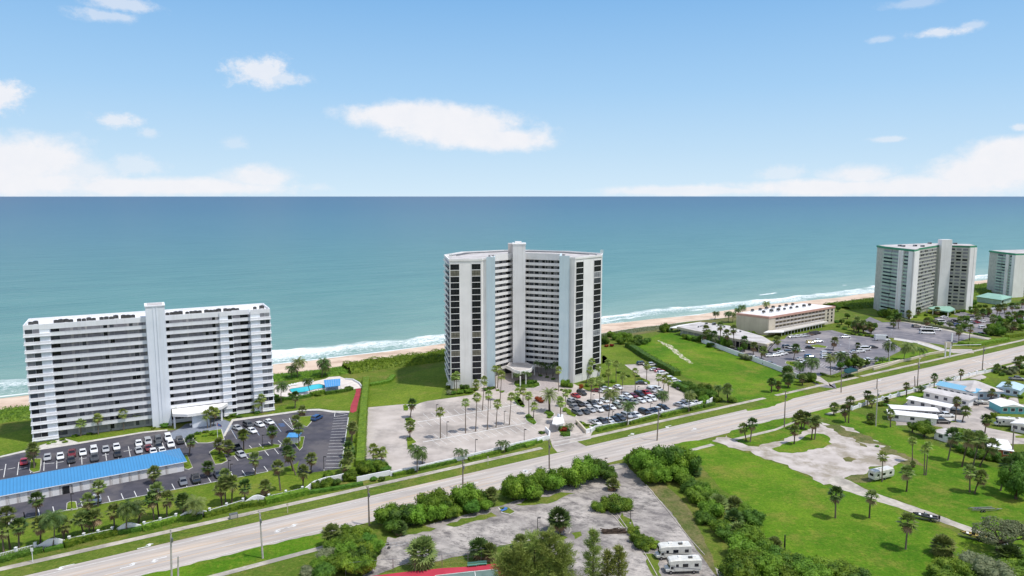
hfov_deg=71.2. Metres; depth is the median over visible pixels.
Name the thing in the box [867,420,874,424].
shrub
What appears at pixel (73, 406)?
window
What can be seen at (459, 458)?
boundary wall
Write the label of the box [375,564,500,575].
tennis court surround
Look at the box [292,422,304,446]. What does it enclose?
fan palm
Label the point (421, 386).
lawn
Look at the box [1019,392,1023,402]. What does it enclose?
lawn
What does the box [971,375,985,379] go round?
home park drive
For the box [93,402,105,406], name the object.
window
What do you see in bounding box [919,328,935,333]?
minibus
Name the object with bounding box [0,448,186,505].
garage block
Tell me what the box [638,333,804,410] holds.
lawn
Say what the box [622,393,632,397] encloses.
parked car
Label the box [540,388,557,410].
date palm
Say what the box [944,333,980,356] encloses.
entrance sign tower
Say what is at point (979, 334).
hedge
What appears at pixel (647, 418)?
hedge
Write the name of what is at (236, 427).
parked car
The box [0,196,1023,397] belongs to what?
sea
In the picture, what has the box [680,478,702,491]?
shrub
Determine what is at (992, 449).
fan palm
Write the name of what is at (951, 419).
concrete slab
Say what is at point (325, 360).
coconut palm
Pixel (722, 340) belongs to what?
leafy tree
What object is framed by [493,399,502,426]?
tall fan palm
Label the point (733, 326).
fan palm
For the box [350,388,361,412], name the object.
red path
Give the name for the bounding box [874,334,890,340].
box truck
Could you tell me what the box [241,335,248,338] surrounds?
window
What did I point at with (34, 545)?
picket fence
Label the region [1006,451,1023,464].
leafy tree
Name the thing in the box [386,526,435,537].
weeds
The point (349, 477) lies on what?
shrub
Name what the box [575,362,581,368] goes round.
window
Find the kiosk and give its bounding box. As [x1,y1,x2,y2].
[287,433,300,443]
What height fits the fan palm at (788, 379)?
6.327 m
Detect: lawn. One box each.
[0,429,31,455]
[0,487,191,553]
[66,428,143,441]
[142,533,325,575]
[170,431,361,515]
[267,392,348,414]
[341,389,354,411]
[368,366,447,406]
[377,545,514,574]
[589,376,649,390]
[602,347,640,363]
[602,356,621,374]
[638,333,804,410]
[648,481,717,575]
[674,440,715,448]
[682,339,807,399]
[693,444,1007,575]
[728,418,807,444]
[810,408,1023,547]
[854,308,876,313]
[874,349,935,364]
[896,391,923,400]
[911,314,931,318]
[961,337,983,342]
[980,377,994,386]
[986,373,1007,379]
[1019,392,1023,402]
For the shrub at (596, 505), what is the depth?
186.75 m
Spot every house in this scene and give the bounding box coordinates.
[552,414,563,426]
[946,380,1004,398]
[987,437,1013,456]
[988,398,1023,413]
[996,382,1023,396]
[1011,420,1023,433]
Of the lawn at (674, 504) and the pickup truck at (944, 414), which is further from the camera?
the pickup truck at (944, 414)
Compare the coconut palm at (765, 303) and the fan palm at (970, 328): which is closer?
the fan palm at (970, 328)
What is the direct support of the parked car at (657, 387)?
on the car park at (386, 428)
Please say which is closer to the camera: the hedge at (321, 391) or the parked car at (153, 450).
the parked car at (153, 450)
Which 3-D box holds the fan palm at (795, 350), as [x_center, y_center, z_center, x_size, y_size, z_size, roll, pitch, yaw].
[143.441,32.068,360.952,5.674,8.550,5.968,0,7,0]
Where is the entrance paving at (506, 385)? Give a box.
[496,374,557,392]
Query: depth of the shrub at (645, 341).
398.08 m
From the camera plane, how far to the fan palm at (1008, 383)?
296.83 m
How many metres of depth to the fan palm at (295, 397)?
277.36 m
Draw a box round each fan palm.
[0,505,16,549]
[0,521,10,551]
[9,517,28,547]
[24,441,40,467]
[24,446,39,464]
[28,491,46,516]
[29,516,47,543]
[53,514,72,538]
[70,510,86,531]
[74,418,85,435]
[79,492,95,510]
[80,511,97,532]
[87,507,103,531]
[90,479,107,506]
[93,413,102,434]
[104,502,120,526]
[117,408,127,430]
[132,499,147,523]
[142,491,159,519]
[147,465,161,482]
[148,481,164,517]
[158,489,175,517]
[173,494,188,512]
[174,492,191,512]
[184,434,197,455]
[201,410,209,427]
[201,460,214,476]
[206,406,215,427]
[212,407,219,425]
[212,437,223,453]
[212,481,226,505]
[217,468,231,481]
[217,474,231,502]
[221,439,235,456]
[225,474,238,502]
[237,428,249,450]
[238,478,252,500]
[248,451,261,474]
[253,399,262,410]
[256,393,266,412]
[258,478,273,495]
[265,425,277,445]
[271,459,284,490]
[281,437,292,449]
[281,444,296,474]
[282,448,296,470]
[289,414,300,428]
[290,391,300,407]
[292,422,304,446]
[295,463,310,487]
[297,405,306,415]
[305,452,317,472]
[320,522,341,539]
[338,458,351,472]
[342,441,354,452]
[342,451,355,469]
[345,421,358,440]
[367,443,377,454]
[371,448,380,459]
[377,446,387,459]
[391,520,407,535]
[404,420,415,436]
[404,535,438,570]
[407,398,416,416]
[435,407,444,438]
[452,371,460,389]
[460,398,469,432]
[467,536,488,560]
[472,379,479,387]
[472,392,481,431]
[479,376,488,410]
[480,542,498,562]
[484,390,492,429]
[485,486,499,503]
[491,365,497,388]
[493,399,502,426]
[495,366,502,387]
[496,371,504,400]
[508,392,515,424]
[512,533,527,546]
[514,387,519,397]
[519,387,526,402]
[523,391,533,413]
[530,402,537,417]
[546,505,572,532]
[555,366,561,390]
[557,396,565,416]
[562,388,569,406]
[585,366,593,382]
[587,378,594,400]
[595,376,603,404]
[596,364,601,381]
[604,358,611,371]
[604,477,620,490]
[605,368,611,385]
[612,360,619,382]
[619,371,626,394]
[631,368,639,389]
[644,362,650,379]
[655,373,661,385]
[660,375,667,389]
[665,377,672,392]
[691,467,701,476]
[705,329,711,337]
[708,493,729,511]
[710,330,717,337]
[716,321,724,344]
[721,383,733,401]
[722,329,731,340]
[723,507,744,523]
[726,495,742,510]
[729,324,737,339]
[729,521,742,529]
[738,422,748,440]
[741,335,748,350]
[746,417,757,441]
[750,341,758,353]
[759,346,767,358]
[767,377,776,391]
[768,335,781,350]
[768,536,782,547]
[775,381,782,390]
[781,373,794,387]
[789,424,799,443]
[791,343,800,359]
[791,413,800,426]
[795,409,806,428]
[798,373,806,384]
[800,411,811,428]
[809,415,822,439]
[809,417,818,439]
[826,485,844,517]
[829,402,839,414]
[830,337,838,348]
[839,404,848,421]
[844,395,855,422]
[850,321,857,332]
[853,316,860,333]
[856,357,865,368]
[860,320,867,332]
[862,390,871,405]
[863,489,879,518]
[865,413,875,421]
[866,395,876,407]
[867,323,873,331]
[877,451,887,481]
[884,397,890,402]
[886,408,895,426]
[889,319,895,327]
[895,313,902,328]
[895,511,918,549]
[898,464,916,491]
[903,382,910,396]
[905,310,912,318]
[907,436,916,460]
[916,307,921,314]
[919,444,928,474]
[923,317,930,324]
[924,441,932,474]
[929,533,958,557]
[930,373,937,387]
[933,306,940,315]
[945,426,961,460]
[952,396,962,421]
[954,326,964,340]
[958,369,965,380]
[959,429,980,466]
[960,405,972,421]
[962,317,970,324]
[962,464,978,491]
[967,324,973,340]
[972,430,989,464]
[973,469,988,493]
[974,313,981,319]
[979,308,986,318]
[979,437,1001,466]
[980,413,993,432]
[986,308,992,315]
[988,388,995,396]
[991,543,1023,559]
[993,363,1000,371]
[995,304,1001,315]
[998,455,1014,490]
[1002,303,1007,313]
[1002,381,1012,387]
[1004,312,1011,317]
[1009,302,1014,309]
[1010,321,1017,332]
[1011,311,1017,320]
[1013,356,1022,372]
[1015,302,1020,308]
[1018,310,1023,317]
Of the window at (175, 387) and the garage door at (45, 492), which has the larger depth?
the window at (175, 387)
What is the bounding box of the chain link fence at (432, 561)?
[345,545,511,575]
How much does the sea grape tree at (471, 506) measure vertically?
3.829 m
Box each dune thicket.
[0,404,30,422]
[273,366,349,381]
[342,348,445,373]
[823,297,873,309]
[973,283,991,295]
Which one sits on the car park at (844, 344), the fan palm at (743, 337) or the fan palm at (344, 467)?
the fan palm at (743, 337)
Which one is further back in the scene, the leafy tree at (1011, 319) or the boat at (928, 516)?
the leafy tree at (1011, 319)
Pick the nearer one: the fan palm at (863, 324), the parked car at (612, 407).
the parked car at (612, 407)
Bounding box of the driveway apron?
[614,464,625,468]
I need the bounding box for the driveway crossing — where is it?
[550,429,592,441]
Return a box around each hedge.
[0,546,42,562]
[44,543,63,552]
[63,526,117,547]
[118,525,141,534]
[141,513,191,530]
[174,513,202,522]
[203,499,265,517]
[264,488,309,504]
[274,393,311,401]
[309,389,324,395]
[310,481,363,493]
[325,386,353,394]
[354,376,369,464]
[370,374,396,385]
[392,468,414,476]
[419,459,456,470]
[468,448,501,460]
[504,443,525,451]
[513,439,542,446]
[525,442,534,447]
[595,420,626,431]
[625,342,681,375]
[629,414,657,424]
[659,407,689,417]
[671,380,692,392]
[691,403,704,409]
[702,402,715,407]
[820,372,840,377]
[900,318,958,331]
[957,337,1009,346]
[972,332,989,336]
[1005,331,1023,337]
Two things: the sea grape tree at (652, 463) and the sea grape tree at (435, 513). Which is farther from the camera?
the sea grape tree at (652, 463)
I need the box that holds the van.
[858,346,870,350]
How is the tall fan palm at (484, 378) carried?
on the car park at (386, 428)
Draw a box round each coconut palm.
[38,509,66,544]
[116,498,142,528]
[182,494,206,516]
[274,381,288,402]
[285,363,298,376]
[291,356,306,375]
[303,378,313,390]
[316,357,330,372]
[319,362,332,374]
[407,444,426,472]
[418,451,427,463]
[602,388,619,420]
[620,400,635,425]
[655,390,668,410]
[683,390,697,411]
[714,385,721,394]
[723,311,731,321]
[738,305,746,311]
[762,301,770,306]
[793,360,805,373]
[803,355,820,372]
[822,353,836,374]
[834,351,849,361]
[882,341,896,359]
[899,341,918,358]
[917,385,924,391]
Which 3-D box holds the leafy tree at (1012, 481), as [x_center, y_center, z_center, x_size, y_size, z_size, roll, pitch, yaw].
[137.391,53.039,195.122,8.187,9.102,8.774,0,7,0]
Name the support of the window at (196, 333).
in the condominium
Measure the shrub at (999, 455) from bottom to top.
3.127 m
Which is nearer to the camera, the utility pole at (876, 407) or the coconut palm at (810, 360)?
the utility pole at (876, 407)
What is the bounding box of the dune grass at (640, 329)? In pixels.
[601,323,684,336]
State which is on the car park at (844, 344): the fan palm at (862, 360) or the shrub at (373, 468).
the fan palm at (862, 360)
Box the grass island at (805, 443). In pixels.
[772,433,830,452]
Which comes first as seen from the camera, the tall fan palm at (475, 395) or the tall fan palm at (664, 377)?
the tall fan palm at (475, 395)
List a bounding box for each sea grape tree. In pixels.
[299,565,313,575]
[309,555,325,567]
[311,561,336,575]
[315,546,336,557]
[322,537,341,548]
[324,531,345,540]
[324,550,349,571]
[332,539,357,553]
[336,551,356,573]
[338,534,346,543]
[339,523,353,534]
[343,533,364,545]
[347,544,369,557]
[350,525,372,537]
[352,553,375,574]
[356,540,373,551]
[360,549,377,559]
[361,532,376,541]
[366,537,385,553]
[373,502,401,524]
[383,518,406,531]
[387,503,415,523]
[405,503,427,524]
[414,490,443,519]
[425,503,449,520]
[431,486,458,506]
[445,504,462,518]
[450,482,481,508]
[462,499,480,513]
[468,487,487,504]
[478,497,492,510]
[499,473,523,498]
[501,475,525,499]
[512,471,539,497]
[513,478,536,499]
[530,483,543,498]
[533,466,557,490]
[544,472,566,489]
[556,465,582,485]
[562,461,590,487]
[571,453,600,481]
[593,457,608,476]
[599,465,618,479]
[626,445,650,464]
[629,448,657,471]
[636,466,658,482]
[639,454,667,470]
[651,444,686,465]
[653,467,672,482]
[665,462,688,477]
[673,447,696,467]
[686,454,701,474]
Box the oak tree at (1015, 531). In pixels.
[971,515,1023,551]
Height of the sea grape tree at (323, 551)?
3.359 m
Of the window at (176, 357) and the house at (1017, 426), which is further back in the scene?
the window at (176, 357)
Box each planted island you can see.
[30,458,40,471]
[67,501,76,509]
[184,454,191,468]
[194,429,223,442]
[210,449,226,463]
[225,444,279,455]
[295,437,303,449]
[298,416,310,425]
[407,437,415,448]
[499,507,513,513]
[513,397,523,407]
[514,379,539,387]
[525,414,536,423]
[558,426,569,436]
[563,407,576,416]
[811,344,826,347]
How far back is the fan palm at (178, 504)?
184.63 m
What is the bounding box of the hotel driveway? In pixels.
[816,376,835,388]
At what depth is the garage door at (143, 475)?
208.88 m
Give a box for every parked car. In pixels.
[20,457,27,465]
[43,453,51,460]
[56,452,64,459]
[67,455,75,463]
[79,448,86,455]
[90,444,97,453]
[92,494,101,502]
[102,445,109,452]
[112,443,120,450]
[114,449,121,457]
[134,446,142,453]
[135,439,142,446]
[144,436,151,443]
[144,444,151,451]
[149,447,156,452]
[154,434,162,442]
[154,442,162,449]
[157,446,165,451]
[164,432,171,440]
[166,438,174,447]
[175,435,183,444]
[178,476,187,485]
[213,469,220,477]
[231,424,242,430]
[235,450,246,457]
[242,420,253,427]
[246,427,257,433]
[253,421,264,427]
[263,418,274,424]
[310,414,322,420]
[566,399,577,405]
[568,403,579,408]
[570,393,580,397]
[571,408,582,415]
[574,399,584,406]
[576,389,586,395]
[580,408,589,414]
[582,401,591,406]
[586,406,596,412]
[587,399,597,405]
[590,419,601,424]
[592,405,604,411]
[596,417,608,423]
[601,405,610,410]
[605,417,614,422]
[607,404,616,409]
[610,416,620,421]
[611,401,622,408]
[613,384,623,388]
[614,413,626,420]
[617,397,627,403]
[620,411,632,417]
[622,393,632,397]
[632,411,641,416]
[633,390,644,396]
[635,380,647,384]
[635,397,645,402]
[637,407,650,414]
[639,389,651,394]
[642,396,652,401]
[646,386,657,392]
[646,394,657,400]
[654,385,663,391]
[656,403,669,409]
[657,370,668,374]
[673,402,685,406]
[678,400,689,404]
[937,417,950,423]
[950,408,962,414]
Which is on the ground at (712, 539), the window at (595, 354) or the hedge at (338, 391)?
the hedge at (338, 391)
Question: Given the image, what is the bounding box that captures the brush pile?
[600,527,627,533]
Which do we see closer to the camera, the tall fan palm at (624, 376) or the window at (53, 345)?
the window at (53, 345)
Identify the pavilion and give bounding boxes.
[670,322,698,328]
[976,293,1010,304]
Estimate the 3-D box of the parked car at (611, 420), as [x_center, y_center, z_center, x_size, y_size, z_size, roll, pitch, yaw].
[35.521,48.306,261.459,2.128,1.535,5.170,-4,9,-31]
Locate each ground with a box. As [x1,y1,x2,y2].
[0,295,1023,575]
[273,304,844,382]
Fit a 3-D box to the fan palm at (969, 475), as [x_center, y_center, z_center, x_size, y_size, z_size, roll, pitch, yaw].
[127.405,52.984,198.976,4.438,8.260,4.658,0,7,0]
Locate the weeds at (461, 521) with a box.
[446,512,495,526]
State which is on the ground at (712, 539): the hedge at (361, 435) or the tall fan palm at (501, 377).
the hedge at (361, 435)
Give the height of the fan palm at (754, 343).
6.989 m
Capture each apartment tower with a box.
[873,239,976,318]
[987,250,1023,297]
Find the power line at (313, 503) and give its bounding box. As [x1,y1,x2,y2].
[263,486,367,513]
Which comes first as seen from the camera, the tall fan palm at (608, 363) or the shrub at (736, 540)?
the shrub at (736, 540)
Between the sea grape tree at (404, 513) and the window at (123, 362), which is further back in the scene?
the window at (123, 362)
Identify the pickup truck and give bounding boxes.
[68,448,75,456]
[90,452,98,461]
[190,473,200,483]
[229,442,241,450]
[839,334,850,337]
[938,411,954,417]
[1008,375,1023,380]
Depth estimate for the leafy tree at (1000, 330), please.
420.99 m
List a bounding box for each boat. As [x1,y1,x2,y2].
[913,512,939,519]
[960,530,986,539]
[976,399,988,402]
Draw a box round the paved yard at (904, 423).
[896,394,1008,426]
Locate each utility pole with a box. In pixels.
[170,529,172,575]
[177,556,178,575]
[258,510,263,558]
[366,486,369,525]
[461,460,464,485]
[547,439,550,468]
[656,407,659,440]
[783,390,787,426]
[875,389,878,425]
[1012,428,1013,452]
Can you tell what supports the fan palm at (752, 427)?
on the lawn at (772, 436)
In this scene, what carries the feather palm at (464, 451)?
on the ground at (712, 539)
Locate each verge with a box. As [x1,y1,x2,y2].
[0,450,548,575]
[577,401,765,445]
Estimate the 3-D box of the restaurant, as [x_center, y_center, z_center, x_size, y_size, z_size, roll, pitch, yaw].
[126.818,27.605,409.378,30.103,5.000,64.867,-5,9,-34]
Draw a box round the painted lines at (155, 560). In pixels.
[2,360,1011,575]
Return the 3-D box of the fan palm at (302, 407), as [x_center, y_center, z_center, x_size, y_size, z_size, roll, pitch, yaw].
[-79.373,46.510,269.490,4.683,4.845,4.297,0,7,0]
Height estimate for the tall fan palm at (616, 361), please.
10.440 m
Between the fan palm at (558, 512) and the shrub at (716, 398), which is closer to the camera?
the fan palm at (558, 512)
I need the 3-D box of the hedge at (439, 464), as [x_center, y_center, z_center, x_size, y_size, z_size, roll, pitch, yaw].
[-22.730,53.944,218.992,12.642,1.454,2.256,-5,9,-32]
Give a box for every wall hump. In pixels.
[36,538,63,548]
[116,522,140,529]
[180,509,206,515]
[247,495,264,500]
[305,474,342,489]
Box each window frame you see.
[450,262,460,388]
[471,262,481,387]
[574,260,583,382]
[592,259,600,376]
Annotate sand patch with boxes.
[860,442,884,450]
[881,455,906,460]
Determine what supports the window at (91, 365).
in the condominium
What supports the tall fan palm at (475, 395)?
on the car park at (386, 428)
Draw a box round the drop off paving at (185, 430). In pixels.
[171,419,232,438]
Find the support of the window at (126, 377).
in the condominium
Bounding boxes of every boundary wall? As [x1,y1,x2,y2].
[345,378,362,387]
[357,470,389,481]
[390,437,539,475]
[537,427,549,440]
[575,419,585,432]
[590,401,702,431]
[701,339,797,378]
[842,359,899,376]
[872,350,944,369]
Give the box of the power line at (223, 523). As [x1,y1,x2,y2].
[188,514,255,532]
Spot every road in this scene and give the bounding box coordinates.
[26,345,1023,575]
[894,338,943,350]
[906,322,990,339]
[916,340,973,352]
[936,398,1023,443]
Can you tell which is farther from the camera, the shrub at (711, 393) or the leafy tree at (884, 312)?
the leafy tree at (884, 312)
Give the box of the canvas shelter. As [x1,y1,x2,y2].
[843,367,857,378]
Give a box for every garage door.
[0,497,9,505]
[8,495,20,504]
[19,493,27,502]
[41,489,52,497]
[51,487,62,495]
[62,485,72,493]
[72,484,82,491]
[82,482,92,489]
[102,477,112,485]
[112,475,121,484]
[121,474,131,482]
[131,472,140,480]
[140,471,149,478]
[159,467,168,475]
[168,465,177,473]
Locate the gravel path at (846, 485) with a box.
[826,475,1020,547]
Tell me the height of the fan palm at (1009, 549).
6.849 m
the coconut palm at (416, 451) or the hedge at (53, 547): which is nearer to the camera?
the hedge at (53, 547)
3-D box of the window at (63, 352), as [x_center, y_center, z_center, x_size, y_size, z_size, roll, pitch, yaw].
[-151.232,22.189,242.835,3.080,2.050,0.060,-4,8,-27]
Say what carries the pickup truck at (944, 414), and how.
on the concrete slab
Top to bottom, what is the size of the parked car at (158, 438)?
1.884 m
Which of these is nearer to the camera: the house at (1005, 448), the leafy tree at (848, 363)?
the house at (1005, 448)
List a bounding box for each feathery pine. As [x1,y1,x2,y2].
[488,547,522,575]
[495,540,538,575]
[513,528,554,575]
[528,523,574,575]
[544,537,588,575]
[582,527,605,575]
[600,547,615,575]
[609,544,629,575]
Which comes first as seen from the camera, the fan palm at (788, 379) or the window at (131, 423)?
the window at (131, 423)
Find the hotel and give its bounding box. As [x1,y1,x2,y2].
[736,303,834,335]
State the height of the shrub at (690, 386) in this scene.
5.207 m
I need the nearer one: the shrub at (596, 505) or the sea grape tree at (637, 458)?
the shrub at (596, 505)
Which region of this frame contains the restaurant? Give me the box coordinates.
[677,322,773,351]
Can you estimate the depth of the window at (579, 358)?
316.99 m
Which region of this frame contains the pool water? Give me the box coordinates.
[290,384,323,392]
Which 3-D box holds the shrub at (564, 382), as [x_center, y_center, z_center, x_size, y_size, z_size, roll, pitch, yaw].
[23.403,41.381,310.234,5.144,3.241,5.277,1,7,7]
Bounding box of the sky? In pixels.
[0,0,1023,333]
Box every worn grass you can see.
[824,425,875,443]
[843,457,855,461]
[847,467,877,482]
[853,433,923,465]
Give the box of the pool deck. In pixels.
[274,376,360,396]
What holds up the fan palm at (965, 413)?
on the paved yard at (904, 423)
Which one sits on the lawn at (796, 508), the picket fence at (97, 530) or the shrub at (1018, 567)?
the shrub at (1018, 567)
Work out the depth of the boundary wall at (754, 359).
358.25 m
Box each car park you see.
[0,411,348,519]
[363,463,720,575]
[365,364,697,470]
[736,330,900,387]
[864,317,984,344]
[935,317,986,334]
[954,305,1023,323]
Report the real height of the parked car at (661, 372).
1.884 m
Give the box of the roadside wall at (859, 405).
[851,369,993,409]
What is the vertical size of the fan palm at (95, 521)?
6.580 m
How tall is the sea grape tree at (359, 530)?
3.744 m
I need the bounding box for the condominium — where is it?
[23,302,274,441]
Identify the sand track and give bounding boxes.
[658,340,692,363]
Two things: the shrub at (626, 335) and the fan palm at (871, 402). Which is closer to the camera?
the fan palm at (871, 402)
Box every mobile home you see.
[886,409,937,424]
[887,404,939,414]
[906,396,953,412]
[923,388,977,406]
[934,428,955,442]
[935,381,981,399]
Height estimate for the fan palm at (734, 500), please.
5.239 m
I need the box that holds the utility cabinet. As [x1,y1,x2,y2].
[229,512,237,519]
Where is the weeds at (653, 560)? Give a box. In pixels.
[644,554,660,575]
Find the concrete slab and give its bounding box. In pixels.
[942,417,961,421]
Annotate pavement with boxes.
[0,430,166,456]
[0,447,542,570]
[209,546,322,575]
[224,409,348,435]
[570,398,766,441]
[692,444,713,449]
[730,421,794,440]
[775,377,858,395]
[826,361,1023,414]
[861,339,1023,376]
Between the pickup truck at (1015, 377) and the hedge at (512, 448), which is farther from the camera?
the pickup truck at (1015, 377)
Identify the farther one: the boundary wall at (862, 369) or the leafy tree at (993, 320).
the leafy tree at (993, 320)
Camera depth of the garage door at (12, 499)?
191.77 m
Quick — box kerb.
[561,484,704,575]
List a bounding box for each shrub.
[159,423,168,427]
[208,430,216,435]
[310,480,321,488]
[320,477,332,487]
[323,469,333,476]
[331,478,341,485]
[342,468,357,480]
[343,472,353,481]
[356,461,370,473]
[364,459,378,472]
[373,459,388,471]
[378,465,391,471]
[459,384,469,389]
[464,388,473,392]
[560,379,570,386]
[590,500,605,512]
[599,495,610,501]
[601,335,609,343]
[603,492,629,513]
[606,331,615,336]
[611,333,622,339]
[615,337,626,344]
[621,332,631,338]
[621,496,633,509]
[626,525,640,533]
[627,337,637,342]
[628,529,646,541]
[633,334,642,338]
[633,338,642,345]
[633,536,653,551]
[640,338,648,344]
[648,537,659,548]
[659,322,669,332]
[673,471,694,485]
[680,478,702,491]
[681,380,692,384]
[683,486,709,503]
[686,335,694,340]
[687,383,698,389]
[691,336,699,341]
[693,386,706,398]
[693,481,719,500]
[694,509,716,524]
[696,382,712,389]
[697,394,709,403]
[697,498,724,516]
[705,389,717,397]
[706,342,714,347]
[708,519,732,535]
[712,395,721,401]
[715,523,733,539]
[717,553,760,575]
[725,532,756,551]
[725,547,762,570]
[727,396,737,402]
[733,522,764,543]
[738,353,747,358]
[738,502,753,517]
[742,508,766,526]
[743,538,770,554]
[752,550,785,575]
[753,536,774,548]
[760,544,786,557]
[775,561,802,575]
[780,547,804,564]
[782,552,811,565]
[791,560,834,575]
[799,555,824,564]
[810,554,842,567]
[826,558,858,575]
[848,566,871,575]
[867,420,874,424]
[924,562,961,575]
[931,556,968,571]
[953,559,978,575]
[954,443,968,451]
[956,548,994,564]
[962,447,975,454]
[969,449,986,458]
[971,556,1016,575]
[978,449,993,460]
[985,451,1001,460]
[990,412,997,416]
[997,557,1023,575]
[998,556,1019,564]
[1004,369,1012,374]
[1008,366,1019,373]
[1011,547,1023,560]
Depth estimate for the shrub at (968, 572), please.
153.86 m
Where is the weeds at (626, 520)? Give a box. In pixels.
[618,513,634,526]
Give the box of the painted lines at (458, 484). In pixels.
[75,351,1021,575]
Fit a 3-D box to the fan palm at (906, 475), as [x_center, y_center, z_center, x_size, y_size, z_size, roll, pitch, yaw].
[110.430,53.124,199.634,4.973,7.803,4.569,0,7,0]
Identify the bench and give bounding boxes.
[467,562,476,566]
[477,560,486,564]
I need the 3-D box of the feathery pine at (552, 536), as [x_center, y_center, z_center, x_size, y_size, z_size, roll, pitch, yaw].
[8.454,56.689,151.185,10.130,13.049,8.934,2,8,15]
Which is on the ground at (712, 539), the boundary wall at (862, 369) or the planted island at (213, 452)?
the boundary wall at (862, 369)
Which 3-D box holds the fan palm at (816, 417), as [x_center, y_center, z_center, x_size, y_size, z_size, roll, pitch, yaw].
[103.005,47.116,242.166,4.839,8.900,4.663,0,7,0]
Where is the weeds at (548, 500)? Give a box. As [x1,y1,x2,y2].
[516,492,573,505]
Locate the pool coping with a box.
[289,384,324,392]
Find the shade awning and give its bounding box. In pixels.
[324,379,340,388]
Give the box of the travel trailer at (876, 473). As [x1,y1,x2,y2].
[868,466,893,479]
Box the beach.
[0,280,986,408]
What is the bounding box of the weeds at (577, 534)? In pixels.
[572,531,581,538]
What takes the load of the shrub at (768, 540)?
on the ground at (712, 539)
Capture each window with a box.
[25,313,272,437]
[51,335,59,339]
[52,343,60,347]
[52,351,60,355]
[53,359,61,363]
[54,367,62,371]
[54,375,62,379]
[55,383,63,387]
[56,391,64,394]
[56,398,64,402]
[57,406,65,410]
[58,414,65,418]
[58,422,66,426]
[59,430,67,434]
[60,328,69,330]
[60,335,70,338]
[61,343,71,346]
[61,350,71,354]
[62,358,72,362]
[63,366,73,370]
[63,374,73,378]
[64,382,74,386]
[65,390,74,393]
[65,397,75,401]
[66,405,76,409]
[67,413,76,417]
[67,420,77,425]
[68,428,78,433]
[87,325,99,328]
[88,332,100,336]
[88,340,100,344]
[89,348,101,352]
[89,356,102,360]
[90,363,102,367]
[91,371,103,375]
[91,379,103,383]
[92,386,104,391]
[92,394,104,398]
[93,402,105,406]
[94,409,106,413]
[95,424,107,430]
[114,323,126,326]
[115,330,126,334]
[115,338,127,342]
[116,346,127,350]
[116,353,128,357]
[117,361,129,365]
[117,368,129,372]
[118,376,130,380]
[118,384,130,388]
[119,391,131,395]
[120,399,131,403]
[120,406,132,410]
[121,421,133,426]
[169,320,179,322]
[170,326,179,330]
[170,334,179,337]
[171,341,180,345]
[171,349,180,352]
[172,356,181,360]
[172,363,181,367]
[173,371,182,374]
[173,378,182,382]
[174,385,183,389]
[174,393,183,396]
[174,400,184,403]
[192,318,202,321]
[193,325,202,328]
[193,332,203,335]
[193,339,203,343]
[194,347,203,350]
[194,354,204,357]
[195,361,204,365]
[195,368,205,372]
[196,376,205,379]
[196,383,205,387]
[196,390,206,394]
[197,397,206,401]
[240,321,247,324]
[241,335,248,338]
[450,260,558,380]
[450,264,458,269]
[450,277,458,282]
[451,289,458,294]
[451,295,458,300]
[451,308,459,313]
[472,264,480,269]
[472,270,480,275]
[472,276,480,281]
[472,282,480,287]
[472,289,480,293]
[472,295,480,300]
[472,301,480,306]
[472,307,480,312]
[472,313,480,318]
[472,319,480,324]
[472,325,480,330]
[472,332,480,336]
[472,338,480,342]
[472,344,480,348]
[472,350,480,355]
[472,356,480,361]
[472,362,480,367]
[472,368,480,373]
[472,374,480,379]
[575,333,582,339]
[575,339,582,345]
[575,345,581,351]
[575,351,581,356]
[575,357,581,362]
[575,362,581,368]
[575,368,581,374]
[576,262,583,267]
[576,268,582,273]
[576,274,582,279]
[576,280,582,285]
[576,286,582,291]
[576,292,582,297]
[576,298,582,303]
[576,304,582,309]
[576,309,582,315]
[576,315,582,321]
[576,321,582,327]
[576,327,582,333]
[593,307,599,312]
[593,312,599,318]
[593,318,599,323]
[593,324,599,329]
[593,329,599,335]
[593,335,599,341]
[593,341,599,346]
[593,346,599,352]
[593,352,599,357]
[594,260,600,265]
[594,266,600,271]
[594,272,600,277]
[594,277,600,282]
[594,283,600,288]
[594,289,600,294]
[594,295,599,300]
[594,301,599,306]
[736,341,766,350]
[916,248,967,307]
[921,329,933,331]
[1007,256,1011,292]
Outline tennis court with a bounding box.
[436,570,497,575]
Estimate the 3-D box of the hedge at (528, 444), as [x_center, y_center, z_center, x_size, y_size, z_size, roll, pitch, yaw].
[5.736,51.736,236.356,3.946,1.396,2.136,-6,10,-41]
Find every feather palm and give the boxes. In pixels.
[453,448,462,456]
[458,449,468,456]
[496,440,502,448]
[501,440,510,451]
[533,360,539,375]
[565,423,574,429]
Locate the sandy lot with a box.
[713,423,899,484]
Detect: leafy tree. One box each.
[711,337,717,342]
[720,336,727,346]
[725,339,732,347]
[740,343,747,350]
[783,365,792,372]
[804,372,813,381]
[836,361,844,369]
[844,359,853,367]
[850,357,857,367]
[854,359,864,368]
[867,322,876,333]
[877,309,883,316]
[881,308,890,316]
[887,308,898,315]
[906,422,914,432]
[914,419,935,436]
[983,328,994,335]
[988,324,999,334]
[989,317,997,322]
[994,325,1006,335]
[997,464,1023,498]
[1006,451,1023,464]
[1007,316,1013,324]
[1008,459,1023,471]
[1016,318,1023,323]
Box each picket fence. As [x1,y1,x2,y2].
[0,542,36,555]
[67,526,113,538]
[142,513,176,524]
[208,498,243,510]
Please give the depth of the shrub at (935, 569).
153.98 m
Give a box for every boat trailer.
[968,507,1001,512]
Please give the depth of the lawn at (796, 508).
181.59 m
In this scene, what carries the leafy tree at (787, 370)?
on the lawn at (745, 378)
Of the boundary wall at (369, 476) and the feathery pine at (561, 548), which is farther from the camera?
the boundary wall at (369, 476)
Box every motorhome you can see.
[655,541,691,559]
[664,555,701,574]
[993,416,1023,426]
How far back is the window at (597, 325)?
323.87 m

